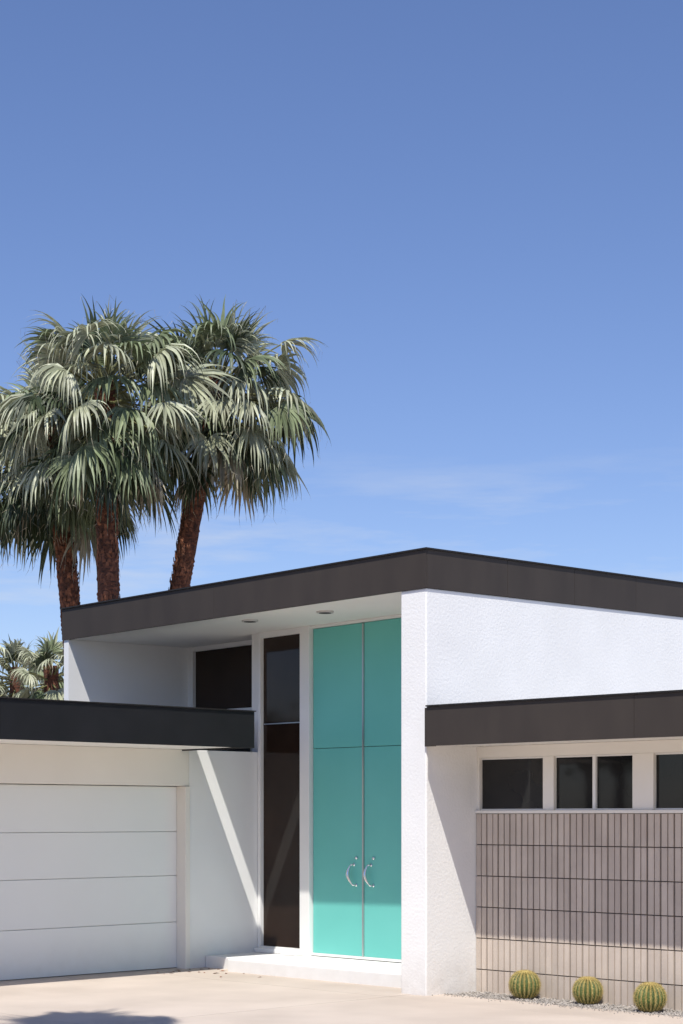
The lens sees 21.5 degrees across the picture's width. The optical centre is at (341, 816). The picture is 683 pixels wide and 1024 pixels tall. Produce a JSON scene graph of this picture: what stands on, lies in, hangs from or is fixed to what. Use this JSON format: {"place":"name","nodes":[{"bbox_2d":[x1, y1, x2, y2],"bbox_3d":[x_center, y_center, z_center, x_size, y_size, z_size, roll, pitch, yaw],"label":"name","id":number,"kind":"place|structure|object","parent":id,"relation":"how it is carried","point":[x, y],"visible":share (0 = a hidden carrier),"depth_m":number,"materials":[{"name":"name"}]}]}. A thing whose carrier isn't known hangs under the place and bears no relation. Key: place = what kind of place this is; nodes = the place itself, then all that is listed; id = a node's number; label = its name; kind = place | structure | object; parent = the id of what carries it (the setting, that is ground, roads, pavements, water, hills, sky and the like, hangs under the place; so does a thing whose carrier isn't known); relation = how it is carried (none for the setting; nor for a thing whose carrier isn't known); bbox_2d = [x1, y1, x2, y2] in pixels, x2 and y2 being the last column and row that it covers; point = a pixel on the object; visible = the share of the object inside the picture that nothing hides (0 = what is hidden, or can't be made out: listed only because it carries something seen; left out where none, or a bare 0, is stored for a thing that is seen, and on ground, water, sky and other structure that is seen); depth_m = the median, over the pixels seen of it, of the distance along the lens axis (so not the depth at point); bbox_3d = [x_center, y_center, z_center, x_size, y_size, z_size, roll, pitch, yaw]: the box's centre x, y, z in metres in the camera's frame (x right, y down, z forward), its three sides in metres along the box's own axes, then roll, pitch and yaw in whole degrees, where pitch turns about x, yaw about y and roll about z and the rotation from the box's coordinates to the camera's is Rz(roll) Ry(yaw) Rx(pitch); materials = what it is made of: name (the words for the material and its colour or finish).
{"place":"outdoors","nodes":[
{"label":"outdoors","id":0,"kind":"place"},
{"bbox_2d":[1,967,175,980],"bbox_3d":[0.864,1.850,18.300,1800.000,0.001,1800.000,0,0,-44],"label":"ground","id":1,"kind":"structure","parent":0,"point":[84,974],"depth_m":21.00,"materials":[{"name":"grey concrete"}]},
{"bbox_2d":[0,634,63,696],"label":"fan palm","id":2,"kind":"object","parent":1,"relation":"on","point":[10,654],"visible":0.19,"depth_m":49.81,"materials":[{"name":"green plant"}]},
{"bbox_2d":[4,628,63,699],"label":"fan palm","id":3,"kind":"object","parent":1,"relation":"on","point":[51,651],"visible":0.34,"depth_m":46.76,"materials":[{"name":"green plant"}]},
{"bbox_2d":[0,335,148,652],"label":"fan palm","id":4,"kind":"object","parent":1,"relation":"on","point":[25,530],"visible":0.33,"depth_m":40.49,"materials":[{"name":"green plant"}]},
{"bbox_2d":[0,295,242,601],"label":"fan palm","id":5,"kind":"object","parent":1,"relation":"on","point":[103,469],"visible":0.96,"depth_m":37.30,"materials":[{"name":"green plant"}]},
{"bbox_2d":[0,744,257,968],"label":"garage walls","id":6,"kind":"structure","parent":1,"relation":"on","point":[216,852],"depth_m":21.72,"materials":[{"name":"white paint"}]},
{"bbox_2d":[0,784,175,980],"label":"garage door","id":7,"kind":"structure","parent":6,"relation":"in","point":[87,879],"depth_m":20.73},
{"bbox_2d":[0,739,251,751],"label":"garage roof","id":8,"kind":"structure","parent":6,"relation":"on","point":[65,743],"depth_m":20.05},
{"bbox_2d":[0,697,255,751],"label":"garage fascia","id":9,"kind":"structure","parent":8,"relation":"attached to","point":[66,721],"depth_m":19.34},
{"bbox_2d":[131,294,331,589],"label":"fan palm","id":10,"kind":"object","parent":1,"relation":"on","point":[247,456],"visible":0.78,"depth_m":40.34,"materials":[{"name":"green plant"}]},
{"bbox_2d":[206,947,400,987],"bbox_3d":[-0.018,1.755,20.656,1.180,0.290,3.883,0,0,-44],"label":"entry step","id":11,"kind":"object","parent":1,"relation":"on","point":[293,963],"visible":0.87,"depth_m":20.55,"materials":[{"name":"white concrete"}]},
{"bbox_2d":[252,614,400,955],"bbox_3d":[0.427,-0.271,21.210,0.570,4.142,4.058,0,0,-44],"label":"entry frame","id":12,"kind":"object","parent":11,"relation":"on","point":[306,787],"visible":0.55,"depth_m":21.73,"materials":[{"name":"white paint"}]},
{"bbox_2d":[263,634,299,947],"bbox_3d":[-0.704,-0.308,22.096,0.036,3.837,0.750,0,0,-44],"label":"entry tall window","id":13,"kind":"structure","parent":12,"relation":"in","point":[281,724],"depth_m":22.11,"materials":[{"name":"black glass"}]},
{"bbox_2d":[313,618,400,958],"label":"entry doors","id":14,"kind":"structure","parent":12,"relation":"in","point":[337,774],"depth_m":21.14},
{"bbox_2d":[346,856,357,886],"bbox_3d":[0.121,0.649,21.139,0.136,0.358,0.081,0,0,-15],"label":"door handle","id":15,"kind":"object","parent":14,"relation":"attached to","point":[348,874],"visible":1,"depth_m":21.13,"materials":[{"name":"silver metal"}]},
{"bbox_2d":[363,857,374,886],"bbox_3d":[0.319,0.649,20.935,0.136,0.358,0.081,0,0,-15],"label":"door handle","id":16,"kind":"object","parent":14,"relation":"attached to","point":[365,874],"visible":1,"depth_m":20.92,"materials":[{"name":"silver metal"}]},
{"bbox_2d":[0,967,682,1023],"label":"driveway","id":17,"kind":"structure","parent":0,"point":[182,996],"depth_m":17.46,"materials":[{"name":"concrete"}]},
{"bbox_2d":[432,991,682,1018],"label":"gravel","id":18,"kind":"structure","parent":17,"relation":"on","point":[671,1012],"depth_m":17.54,"materials":[{"name":"grey gravel"}]},
{"bbox_2d":[508,969,541,998],"bbox_3d":[1.848,1.692,18.097,0.354,0.314,0.355,0,0,-44],"label":"barrel cactus","id":19,"kind":"object","parent":18,"relation":"on","point":[526,983],"visible":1,"depth_m":18.00,"materials":[{"name":"plant"}]},
{"bbox_2d":[571,976,603,1004],"bbox_3d":[2.408,1.701,17.570,0.332,0.293,0.332,0,0,-44],"label":"barrel cactus","id":20,"kind":"object","parent":18,"relation":"on","point":[587,990],"visible":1,"depth_m":17.48,"materials":[{"name":"plant"}]},
{"bbox_2d":[633,982,666,1012],"bbox_3d":[2.901,1.697,16.878,0.346,0.305,0.345,0,0,-44],"label":"barrel cactus","id":21,"kind":"object","parent":18,"relation":"on","point":[650,996],"visible":1,"depth_m":16.78,"materials":[{"name":"plant"}]},
{"bbox_2d":[0,0,682,693],"label":"sky","id":22,"kind":"structure","parent":0,"point":[475,207],"materials":[{"name":"blue"}]},
{"bbox_2d":[311,623,400,961],"bbox_3d":[0.273,-0.294,21.074,0.100,3.937,1.740,0,0,-44],"label":"door frame","id":23,"kind":"object","parent":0,"point":[358,957],"depth_m":21.05,"materials":[{"name":"silver metal"}]},
{"bbox_2d":[451,736,682,746],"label":"wing roof","id":24,"kind":"structure","parent":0,"point":[584,741],"depth_m":17.56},
{"bbox_2d":[425,690,682,746],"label":"wing fascia","id":25,"kind":"structure","parent":24,"relation":"attached to","point":[651,714],"depth_m":16.91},
{"bbox_2d":[475,739,682,812],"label":"wing window frames","id":26,"kind":"structure","parent":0,"point":[644,753],"depth_m":17.75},
{"bbox_2d":[482,754,682,808],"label":"wing windows","id":27,"kind":"structure","parent":26,"relation":"in","point":[512,783],"depth_m":17.95,"materials":[{"name":"black glass"}]},
{"label":"road","id":28,"kind":"structure","parent":0,"visible":0},
{"bbox_2d":[64,640,251,875],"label":"end wall","id":29,"kind":"structure","parent":28,"relation":"on","point":[107,672],"depth_m":23.37,"materials":[{"name":"white paint"}]},
{"bbox_2d":[188,640,251,706],"bbox_3d":[-1.393,-1.847,23.512,0.130,0.884,1.780,0,0,-44],"label":"clerestory frame","id":30,"kind":"object","parent":29,"relation":"on","point":[192,651],"visible":0.64,"depth_m":24.04,"materials":[{"name":"white paint"}]},
{"bbox_2d":[196,645,251,708],"bbox_3d":[-1.358,-1.817,23.476,0.030,0.822,1.680,0,0,-44],"label":"clerestory window","id":31,"kind":"structure","parent":30,"relation":"in","point":[223,678],"depth_m":23.64,"materials":[{"name":"black glass"}]},
{"bbox_2d":[401,588,682,995],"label":"entry side wall","id":32,"kind":"structure","parent":28,"relation":"on","point":[460,647],"depth_m":18.68,"materials":[{"name":"white paint"}]},
{"bbox_2d":[70,592,400,647],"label":"soffit","id":33,"kind":"structure","parent":32,"relation":"on","point":[229,629],"depth_m":21.36,"materials":[{"name":"paint"}]},
{"bbox_2d":[242,619,257,622],"bbox_3d":[-1.068,-2.283,20.941,0.200,0.033,0.200,0,0,-44],"label":"downlight","id":34,"kind":"object","parent":33,"relation":"attached to","point":[250,620],"visible":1,"depth_m":20.88,"materials":[{"name":"grey"}]},
{"bbox_2d":[316,610,333,613],"bbox_3d":[-0.185,-2.300,20.196,0.200,0.033,0.200,0,0,-44],"label":"downlight","id":35,"kind":"object","parent":33,"relation":"attached to","point":[325,612],"visible":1,"depth_m":20.13,"materials":[{"name":"grey"}]},
{"bbox_2d":[477,813,682,1009],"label":"wing wall","id":36,"kind":"structure","parent":28,"relation":"on","point":[570,911],"depth_m":17.72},
{"bbox_2d":[476,814,682,1010],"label":"tile cladding","id":37,"kind":"structure","parent":36,"relation":"attached to","point":[552,892],"depth_m":17.84,"materials":[{"name":"tile"}]},
{"bbox_3d":[2.250,-2.530,24.048,9.940,0.518,6.250,0,0,-44],"label":"roof deck","id":38,"kind":"object","parent":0,"visible":0},
{"bbox_2d":[60,547,682,639],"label":"fascia","id":39,"kind":"structure","parent":38,"relation":"attached to","point":[424,567],"depth_m":19.92,"materials":[{"name":"metal"}]}
]}

